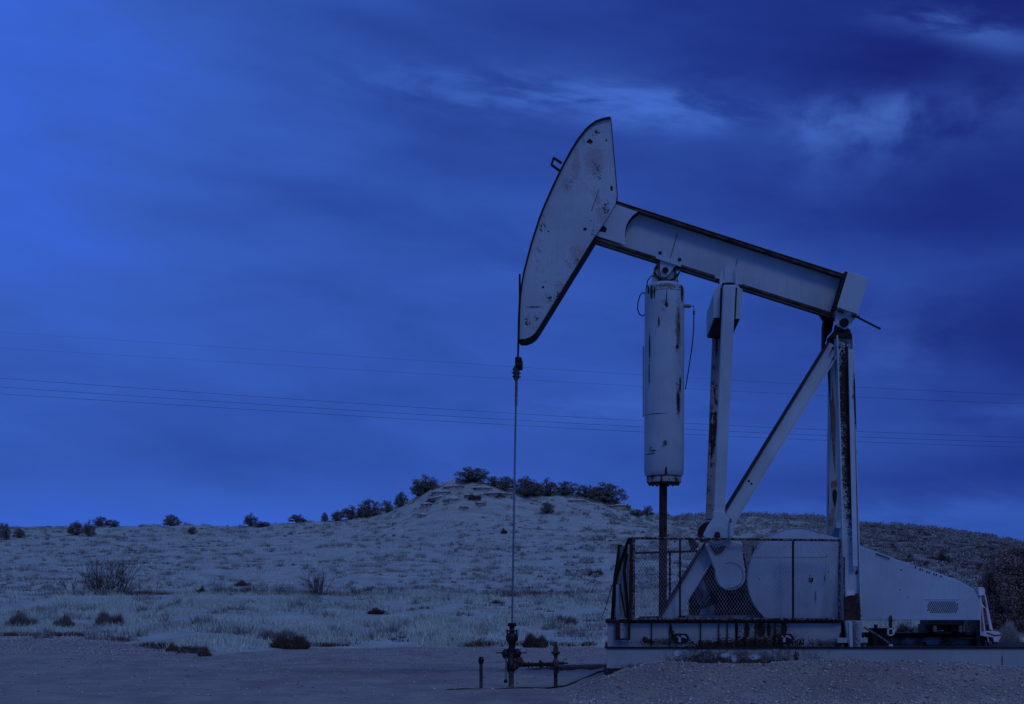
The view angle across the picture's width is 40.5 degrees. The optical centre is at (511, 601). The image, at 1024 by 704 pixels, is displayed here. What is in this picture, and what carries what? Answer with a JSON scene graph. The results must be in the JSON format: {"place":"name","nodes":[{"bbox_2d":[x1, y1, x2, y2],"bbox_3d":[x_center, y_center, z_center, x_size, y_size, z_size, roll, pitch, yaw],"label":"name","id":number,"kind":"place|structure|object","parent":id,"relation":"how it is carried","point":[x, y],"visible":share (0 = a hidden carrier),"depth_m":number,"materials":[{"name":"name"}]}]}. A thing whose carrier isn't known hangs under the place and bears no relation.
{"place":"outdoors","nodes":[
{"label":"outdoors","id":0,"kind":"place"},
{"bbox_2d":[8,394,1007,446],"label":"power line","id":1,"kind":"object","parent":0,"point":[482,423],"visible":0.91,"depth_m":129.99,"materials":[{"name":"metal"}]},
{"bbox_2d":[5,332,1016,394],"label":"power line","id":2,"kind":"object","parent":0,"point":[572,370],"visible":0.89,"depth_m":136.00,"materials":[{"name":"metal"}]},
{"bbox_2d":[0,480,1023,703],"bbox_3d":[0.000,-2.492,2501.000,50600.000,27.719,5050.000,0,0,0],"label":"ground","id":3,"kind":"structure","parent":0,"point":[226,684],"depth_m":50.94,"materials":[{"name":"beige soil"}]},
{"bbox_2d":[0,523,10,538],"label":"juniper tree","id":4,"kind":"object","parent":3,"relation":"on","point":[5,534],"visible":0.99,"depth_m":152.81,"materials":[{"name":"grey plant"}]},
{"bbox_2d":[12,527,25,537],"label":"juniper tree","id":5,"kind":"object","parent":3,"relation":"on","point":[16,533],"visible":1,"depth_m":155.82,"materials":[{"name":"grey plant"}]},
{"bbox_2d":[3,609,40,625],"bbox_3d":[-21.210,0.663,60.021,1.782,0.837,1.390,0,0,0],"label":"dry bush","id":6,"kind":"object","parent":3,"relation":"on","point":[18,618],"visible":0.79,"depth_m":59.79,"materials":[{"name":"plant"}]},
{"bbox_2d":[52,612,75,627],"bbox_3d":[-19.025,0.732,58.978,1.164,0.762,0.887,0,0,0],"label":"dry bush","id":7,"kind":"object","parent":3,"relation":"on","point":[65,620],"visible":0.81,"depth_m":58.85,"materials":[{"name":"brown plant"}]},
{"bbox_2d":[66,521,82,535],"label":"juniper tree","id":8,"kind":"object","parent":3,"relation":"on","point":[77,526],"visible":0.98,"depth_m":161.19,"materials":[{"name":"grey plant"}]},
{"bbox_2d":[61,570,87,590],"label":"bare shrub","id":9,"kind":"object","parent":3,"relation":"on","point":[73,586],"visible":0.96,"depth_m":85.51,"materials":[{"name":"brown plant"}]},
{"bbox_2d":[82,520,96,536],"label":"juniper tree","id":10,"kind":"object","parent":3,"relation":"on","point":[86,530],"visible":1,"depth_m":158.91,"materials":[{"name":"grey plant"}]},
{"bbox_2d":[92,516,108,526],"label":"juniper tree","id":11,"kind":"object","parent":3,"relation":"on","point":[98,522],"visible":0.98,"depth_m":183.61,"materials":[{"name":"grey plant"}]},
{"bbox_2d":[91,607,124,625],"bbox_3d":[-17.415,0.660,59.969,1.528,0.922,1.266,0,0,0],"label":"dry bush","id":12,"kind":"object","parent":3,"relation":"on","point":[102,617],"visible":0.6,"depth_m":59.80,"materials":[{"name":"plant"}]},
{"bbox_2d":[73,548,150,591],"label":"bare shrub","id":13,"kind":"object","parent":3,"relation":"on","point":[111,583],"visible":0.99,"depth_m":84.97,"materials":[{"name":"brown plant"}]},
{"bbox_2d":[105,520,119,526],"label":"juniper tree","id":14,"kind":"object","parent":3,"relation":"on","point":[113,524],"visible":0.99,"depth_m":183.78,"materials":[{"name":"green plant"}]},
{"bbox_2d":[165,642,176,651],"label":"dry bush","id":15,"kind":"object","parent":3,"relation":"on","point":[170,647],"visible":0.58,"depth_m":44.33,"materials":[{"name":"brown plant"}]},
{"bbox_2d":[163,514,181,525],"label":"juniper tree","id":16,"kind":"object","parent":3,"relation":"on","point":[170,521],"visible":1,"depth_m":183.61,"materials":[{"name":"green plant"}]},
{"bbox_2d":[176,648,198,653],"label":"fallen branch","id":17,"kind":"object","parent":3,"relation":"on","point":[190,651],"visible":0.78,"depth_m":41.54,"materials":[{"name":"brown wood"}]},
{"bbox_2d":[188,526,197,533],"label":"juniper tree","id":18,"kind":"object","parent":3,"relation":"on","point":[193,529],"visible":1,"depth_m":170.77,"materials":[{"name":"green plant"}]},
{"bbox_2d":[195,585,205,593],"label":"dry bush","id":19,"kind":"object","parent":3,"relation":"on","point":[200,591],"visible":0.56,"depth_m":82.89,"materials":[{"name":"brown plant"}]},
{"bbox_2d":[198,647,212,656],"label":"dry bush","id":20,"kind":"object","parent":3,"relation":"on","point":[205,652],"visible":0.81,"depth_m":40.71,"materials":[{"name":"plant"}]},
{"bbox_2d":[234,579,250,585],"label":"dry bush","id":21,"kind":"object","parent":3,"relation":"on","point":[242,583],"visible":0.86,"depth_m":95.86,"materials":[{"name":"plant"}]},
{"bbox_2d":[243,512,258,525],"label":"juniper tree","id":22,"kind":"object","parent":3,"relation":"on","point":[248,520],"visible":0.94,"depth_m":183.91,"materials":[{"name":"green plant"}]},
{"bbox_2d":[253,521,270,526],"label":"juniper tree","id":23,"kind":"object","parent":3,"relation":"on","point":[263,524],"visible":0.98,"depth_m":181.65,"materials":[{"name":"green plant"}]},
{"bbox_2d":[254,628,300,640],"bbox_3d":[-8.485,1.143,49.805,1.925,0.549,1.578,0,0,0],"label":"dry bush","id":24,"kind":"object","parent":3,"relation":"on","point":[264,634],"visible":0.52,"depth_m":49.56,"materials":[{"name":"brown plant"}]},
{"bbox_2d":[269,634,312,648],"bbox_3d":[-7.497,1.321,46.814,1.634,0.596,1.301,0,0,0],"label":"dry bush","id":25,"kind":"object","parent":3,"relation":"on","point":[298,642],"visible":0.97,"depth_m":46.57,"materials":[{"name":"brown plant"}]},
{"bbox_2d":[287,514,306,522],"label":"juniper tree","id":26,"kind":"object","parent":3,"relation":"on","point":[296,518],"visible":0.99,"depth_m":183.64,"materials":[{"name":"green plant"}]},
{"bbox_2d":[1,630,599,653],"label":"bank edge brush","id":27,"kind":"object","parent":3,"relation":"on","point":[325,644],"visible":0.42,"depth_m":48.67,"materials":[{"name":"plant"}]},
{"bbox_2d":[36,586,587,597],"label":"terrace brush","id":28,"kind":"object","parent":3,"relation":"on","point":[147,592],"visible":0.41,"depth_m":82.64,"materials":[{"name":"plant"}]},
{"bbox_2d":[295,560,338,594],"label":"bare shrub","id":29,"kind":"object","parent":3,"relation":"on","point":[314,590],"visible":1,"depth_m":80.50,"materials":[{"name":"brown plant"}]},
{"bbox_2d":[321,513,328,521],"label":"juniper tree","id":30,"kind":"object","parent":3,"relation":"on","point":[323,517],"visible":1,"depth_m":183.81,"materials":[{"name":"green plant"}]},
{"bbox_2d":[330,510,340,520],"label":"juniper tree","id":31,"kind":"object","parent":3,"relation":"on","point":[335,516],"visible":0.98,"depth_m":183.66,"materials":[{"name":"green plant"}]},
{"bbox_2d":[339,505,364,518],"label":"juniper tree","id":32,"kind":"object","parent":3,"relation":"on","point":[350,514],"visible":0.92,"depth_m":182.60,"materials":[{"name":"green plant"}]},
{"bbox_2d":[357,498,382,516],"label":"juniper tree","id":33,"kind":"object","parent":3,"relation":"on","point":[373,511],"visible":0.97,"depth_m":181.59,"materials":[{"name":"green plant"}]},
{"bbox_2d":[366,606,386,613],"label":"dry bush","id":34,"kind":"object","parent":3,"relation":"on","point":[375,611],"visible":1,"depth_m":65.34,"materials":[{"name":"brown plant"}]},
{"bbox_2d":[380,500,393,512],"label":"juniper tree","id":35,"kind":"object","parent":3,"relation":"on","point":[387,506],"visible":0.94,"depth_m":179.27,"materials":[{"name":"green plant"}]},
{"bbox_2d":[393,491,408,506],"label":"juniper tree","id":36,"kind":"object","parent":3,"relation":"on","point":[401,502],"visible":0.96,"depth_m":180.73,"materials":[{"name":"green plant"}]},
{"bbox_2d":[410,484,425,495],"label":"juniper tree","id":37,"kind":"object","parent":3,"relation":"on","point":[417,492],"visible":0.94,"depth_m":176.06,"materials":[{"name":"green plant"}]},
{"bbox_2d":[417,512,426,517],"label":"rock ledge","id":38,"kind":"object","parent":3,"relation":"on","point":[421,515],"visible":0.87,"depth_m":161.59,"materials":[{"name":"stone"}]},
{"bbox_2d":[409,474,440,491],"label":"juniper tree","id":39,"kind":"object","parent":3,"relation":"on","point":[426,484],"visible":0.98,"depth_m":176.06,"materials":[{"name":"green plant"}]},
{"bbox_2d":[420,502,431,508],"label":"rock ledge","id":40,"kind":"object","parent":3,"relation":"on","point":[424,505],"visible":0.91,"depth_m":165.95,"materials":[{"name":"stone"}]},
{"bbox_2d":[430,494,442,500],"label":"rock ledge","id":41,"kind":"object","parent":3,"relation":"on","point":[438,497],"visible":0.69,"depth_m":168.00,"materials":[{"name":"stone"}]},
{"bbox_2d":[430,490,450,495],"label":"rock ledge","id":42,"kind":"object","parent":3,"relation":"on","point":[439,492],"visible":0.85,"depth_m":171.17,"materials":[{"name":"stone"}]},
{"bbox_2d":[442,496,459,503],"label":"rock ledge","id":43,"kind":"object","parent":3,"relation":"on","point":[450,499],"visible":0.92,"depth_m":165.69,"materials":[{"name":"stone"}]},
{"bbox_2d":[443,484,464,489],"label":"rock ledge","id":44,"kind":"object","parent":3,"relation":"on","point":[454,486],"visible":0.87,"depth_m":173.41,"materials":[{"name":"stone"}]},
{"bbox_2d":[455,479,466,484],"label":"rock ledge","id":45,"kind":"object","parent":3,"relation":"on","point":[459,482],"visible":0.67,"depth_m":178.47,"materials":[{"name":"stone"}]},
{"bbox_2d":[459,505,468,509],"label":"rock ledge","id":46,"kind":"object","parent":3,"relation":"on","point":[463,507],"visible":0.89,"depth_m":162.53,"materials":[{"name":"stone"}]},
{"bbox_2d":[454,466,489,481],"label":"juniper tree","id":47,"kind":"object","parent":3,"relation":"on","point":[470,476],"visible":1,"depth_m":177.44,"materials":[{"name":"green plant"}]},
{"bbox_2d":[468,494,480,499],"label":"dry bush","id":48,"kind":"object","parent":3,"relation":"on","point":[475,497],"visible":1,"depth_m":166.23,"materials":[{"name":"brown plant"}]},
{"bbox_2d":[468,486,492,491],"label":"rock ledge","id":49,"kind":"object","parent":3,"relation":"on","point":[484,488],"visible":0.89,"depth_m":172.36,"materials":[{"name":"stone"}]},
{"bbox_2d":[475,501,485,505],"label":"rock ledge","id":50,"kind":"object","parent":3,"relation":"on","point":[478,503],"visible":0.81,"depth_m":163.94,"materials":[{"name":"stone"}]},
{"bbox_2d":[478,657,483,687],"bbox_3d":[-0.580,1.337,26.000,0.121,0.605,0.124,0,0,0],"label":"vent riser","id":51,"kind":"object","parent":3,"relation":"on","point":[480,660],"visible":0.91,"depth_m":25.97,"materials":[{"name":"grey metal"}]},
{"bbox_2d":[487,476,498,485],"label":"juniper tree","id":52,"kind":"object","parent":3,"relation":"on","point":[493,479],"visible":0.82,"depth_m":178.69,"materials":[{"name":"green plant"}]},
{"bbox_2d":[489,599,504,603],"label":"dry bush","id":53,"kind":"object","parent":3,"relation":"on","point":[495,602],"visible":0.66,"depth_m":73.88,"materials":[{"name":"plant"}]},
{"bbox_2d":[483,491,512,496],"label":"rock ledge","id":54,"kind":"object","parent":3,"relation":"on","point":[493,494],"visible":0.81,"depth_m":170.74,"materials":[{"name":"stone"}]},
{"bbox_2d":[495,493,505,497],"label":"dry bush","id":55,"kind":"object","parent":3,"relation":"on","point":[501,495],"visible":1,"depth_m":169.35,"materials":[{"name":"brown plant"}]},
{"bbox_2d":[0,482,1012,641],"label":"brush","id":56,"kind":"object","parent":3,"relation":"on","point":[393,638],"visible":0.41,"depth_m":112.15,"materials":[{"name":"brown plant"}]},
{"bbox_2d":[495,476,519,489],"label":"juniper tree","id":57,"kind":"object","parent":3,"relation":"on","point":[506,483],"visible":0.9,"depth_m":176.79,"materials":[{"name":"green plant"}]},
{"bbox_2d":[0,636,1019,703],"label":"pebbles","id":58,"kind":"object","parent":3,"relation":"on","point":[142,648],"visible":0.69,"depth_m":40.01,"materials":[{"name":"grey gravel"}]},
{"bbox_2d":[0,479,1023,652],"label":"dry grass","id":59,"kind":"structure","parent":3,"relation":"on","point":[442,640],"depth_m":68.86,"materials":[{"name":"beige plant"}]},
{"bbox_2d":[0,479,1023,641],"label":"sagebrush","id":60,"kind":"object","parent":3,"relation":"on","point":[93,636],"visible":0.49,"depth_m":103.97,"materials":[{"name":"plant"}]},
{"bbox_2d":[502,488,521,493],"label":"rock ledge","id":61,"kind":"object","parent":3,"relation":"on","point":[509,490],"visible":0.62,"depth_m":176.41,"materials":[{"name":"stone"}]},
{"bbox_2d":[496,623,552,686],"bbox_3d":[0.240,1.020,26.000,1.081,1.240,0.240,0,0,0],"label":"wellhead","id":62,"kind":"object","parent":3,"relation":"on","point":[512,655],"visible":0.99,"depth_m":25.95,"materials":[{"name":"black metal"}]},
{"bbox_2d":[446,665,605,689],"bbox_3d":[0.276,1.410,25.744,3.011,0.471,0.142,0,0,0],"label":"ground hose","id":63,"kind":"object","parent":3,"relation":"on","point":[597,672],"visible":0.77,"depth_m":25.75,"materials":[{"name":"black rubber"}]},
{"bbox_2d":[515,475,539,496],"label":"juniper tree","id":64,"kind":"object","parent":3,"relation":"on","point":[526,488],"visible":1,"depth_m":174.96,"materials":[{"name":"green plant"}]},
{"bbox_2d":[521,632,547,647],"bbox_3d":[0.801,1.306,48.213,1.062,0.643,0.798,0,0,0],"label":"dry bush","id":65,"kind":"object","parent":3,"relation":"on","point":[530,641],"visible":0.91,"depth_m":48.04,"materials":[{"name":"brown plant"}]},
{"bbox_2d":[533,483,545,495],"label":"juniper tree","id":66,"kind":"object","parent":3,"relation":"on","point":[541,489],"visible":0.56,"depth_m":176.77,"materials":[{"name":"green plant"}]},
{"bbox_2d":[540,501,554,512],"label":"juniper tree","id":67,"kind":"object","parent":3,"relation":"on","point":[547,508],"visible":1,"depth_m":163.72,"materials":[{"name":"green plant"}]},
{"bbox_2d":[540,477,557,495],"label":"juniper tree","id":68,"kind":"object","parent":3,"relation":"on","point":[548,491],"visible":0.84,"depth_m":178.03,"materials":[{"name":"green plant"}]},
{"bbox_2d":[551,642,567,685],"bbox_3d":[0.895,1.195,26.000,0.310,0.890,0.160,0,0,0],"label":"flow riser","id":69,"kind":"object","parent":3,"relation":"on","point":[555,652],"visible":0.98,"depth_m":25.97,"materials":[{"name":"black metal"}]},
{"bbox_2d":[525,664,605,670],"bbox_3d":[1.621,1.587,31.895,2.931,0.374,0.212,0,0,16],"label":"buried flow pipe","id":70,"kind":"object","parent":3,"relation":"on","point":[580,666],"visible":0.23,"depth_m":31.86,"materials":[{"name":"brown metal"}]},
{"bbox_2d":[554,614,578,624],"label":"dry bush","id":71,"kind":"object","parent":3,"relation":"on","point":[570,620],"visible":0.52,"depth_m":59.37,"materials":[{"name":"brown plant"}]},
{"bbox_2d":[556,481,580,494],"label":"juniper tree","id":72,"kind":"object","parent":3,"relation":"on","point":[567,489],"visible":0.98,"depth_m":179.10,"materials":[{"name":"green plant"}]},
{"bbox_2d":[567,499,587,503],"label":"rock ledge","id":73,"kind":"object","parent":3,"relation":"on","point":[579,501],"visible":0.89,"depth_m":173.50,"materials":[{"name":"stone"}]},
{"bbox_2d":[575,484,594,497],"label":"juniper tree","id":74,"kind":"object","parent":3,"relation":"on","point":[584,489],"visible":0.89,"depth_m":179.18,"materials":[{"name":"green plant"}]},
{"bbox_2d":[588,568,602,575],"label":"dry bush","id":75,"kind":"object","parent":3,"relation":"on","point":[591,572],"visible":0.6,"depth_m":105.83,"materials":[{"name":"brown plant"}]},
{"bbox_2d":[587,482,628,503],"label":"juniper tree","id":76,"kind":"object","parent":3,"relation":"on","point":[607,496],"visible":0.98,"depth_m":177.73,"materials":[{"name":"green plant"}]},
{"bbox_2d":[609,504,626,509],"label":"rock ledge","id":77,"kind":"object","parent":3,"relation":"on","point":[619,506],"visible":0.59,"depth_m":175.86,"materials":[{"name":"stone"}]},
{"bbox_2d":[629,509,644,516],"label":"juniper tree","id":78,"kind":"object","parent":3,"relation":"on","point":[636,513],"visible":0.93,"depth_m":174.13,"materials":[{"name":"green plant"}]},
{"bbox_2d":[641,505,653,515],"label":"juniper tree","id":79,"kind":"object","parent":3,"relation":"on","point":[647,511],"visible":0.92,"depth_m":180.29,"materials":[{"name":"green plant"}]},
{"bbox_2d":[543,492,1023,589],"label":"slope sagebrush","id":80,"kind":"object","parent":3,"relation":"on","point":[817,519],"visible":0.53,"depth_m":156.93,"materials":[{"name":"plant"}]},
{"bbox_2d":[604,642,1023,675],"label":"foundation beam","id":81,"kind":"structure","parent":3,"relation":"on","point":[1007,654],"depth_m":24.64,"materials":[{"name":"grey concrete"}]},
{"bbox_2d":[511,116,985,646],"bbox_3d":[4.351,-4.058,25.959,8.738,9.868,2.638,0,0,0],"label":"pumpjack","id":82,"kind":"object","parent":81,"relation":"on","point":[583,212],"visible":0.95,"depth_m":25.61,"materials":[{"name":"beige paint"}]},
{"bbox_2d":[601,537,840,639],"bbox_3d":[3.969,-0.238,25.982,4.666,1.843,2.680,0,0,0],"label":"safety fence","id":83,"kind":"object","parent":82,"relation":"on","point":[624,571],"visible":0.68,"depth_m":24.67,"materials":[{"name":"metal"}]},
{"bbox_2d":[977,587,1001,644],"bbox_3d":[8.724,0.283,25.374,0.402,1.101,0.288,0,0,0],"label":"folding stand","id":84,"kind":"object","parent":81,"relation":"on","point":[993,636],"visible":0.97,"depth_m":25.39,"materials":[{"name":"white paint"}]},
{"bbox_2d":[895,622,913,631],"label":"dry bush","id":85,"kind":"object","parent":3,"relation":"on","point":[902,628],"visible":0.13,"depth_m":51.69,"materials":[{"name":"brown plant"}]},
{"bbox_2d":[901,552,914,560],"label":"dry bush","id":86,"kind":"object","parent":3,"relation":"on","point":[910,554],"visible":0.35,"depth_m":126.88,"materials":[{"name":"plant"}]},
{"bbox_2d":[859,524,1023,582],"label":"slope brush","id":87,"kind":"object","parent":3,"relation":"on","point":[978,566],"visible":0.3,"depth_m":143.57,"materials":[{"name":"plant"}]},
{"bbox_2d":[935,551,950,563],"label":"dry bush","id":88,"kind":"object","parent":3,"relation":"on","point":[941,557],"visible":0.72,"depth_m":125.27,"materials":[{"name":"brown plant"}]},
{"bbox_2d":[963,591,987,631],"bbox_3d":[17.393,0.479,52.411,1.411,1.885,1.029,0,0,0],"label":"thicket","id":89,"kind":"object","parent":3,"relation":"on","point":[966,625],"visible":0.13,"depth_m":52.30,"materials":[{"name":"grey plant"}]},
{"bbox_2d":[976,573,1009,630],"bbox_3d":[18.576,0.124,53.780,1.555,2.563,1.270,0,0,-28],"label":"thicket","id":90,"kind":"object","parent":3,"relation":"on","point":[988,592],"visible":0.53,"depth_m":53.63,"materials":[{"name":"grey plant"}]},
{"bbox_2d":[982,544,1023,633],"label":"thicket","id":91,"kind":"object","parent":3,"relation":"on","point":[1008,574],"visible":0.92,"depth_m":53.24,"materials":[{"name":"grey plant"}]},
{"bbox_2d":[988,620,1023,641],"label":"dry bush","id":92,"kind":"object","parent":3,"relation":"on","point":[1008,633],"visible":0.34,"depth_m":48.36,"materials":[{"name":"beige plant"}]},
{"bbox_2d":[0,0,1023,540],"label":"sky","id":93,"kind":"structure","parent":0,"point":[367,179],"materials":[{"name":"blue"}]},
{"bbox_2d":[4,378,1023,437],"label":"power line","id":94,"kind":"object","parent":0,"point":[485,411],"visible":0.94,"depth_m":129.99,"materials":[{"name":"metal"}]},
{"bbox_2d":[10,348,1017,403],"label":"power line","id":95,"kind":"object","parent":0,"point":[574,382],"visible":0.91,"depth_m":136.00,"materials":[{"name":"metal"}]},
{"bbox_2d":[6,387,1023,442],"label":"power line","id":96,"kind":"object","parent":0,"point":[486,418],"visible":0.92,"depth_m":129.99,"materials":[{"name":"metal"}]},
{"bbox_2d":[563,659,1023,703],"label":"gravel","id":97,"kind":"structure","parent":0,"point":[725,700],"depth_m":23.02,"materials":[{"name":"grey gravel"}]}
]}

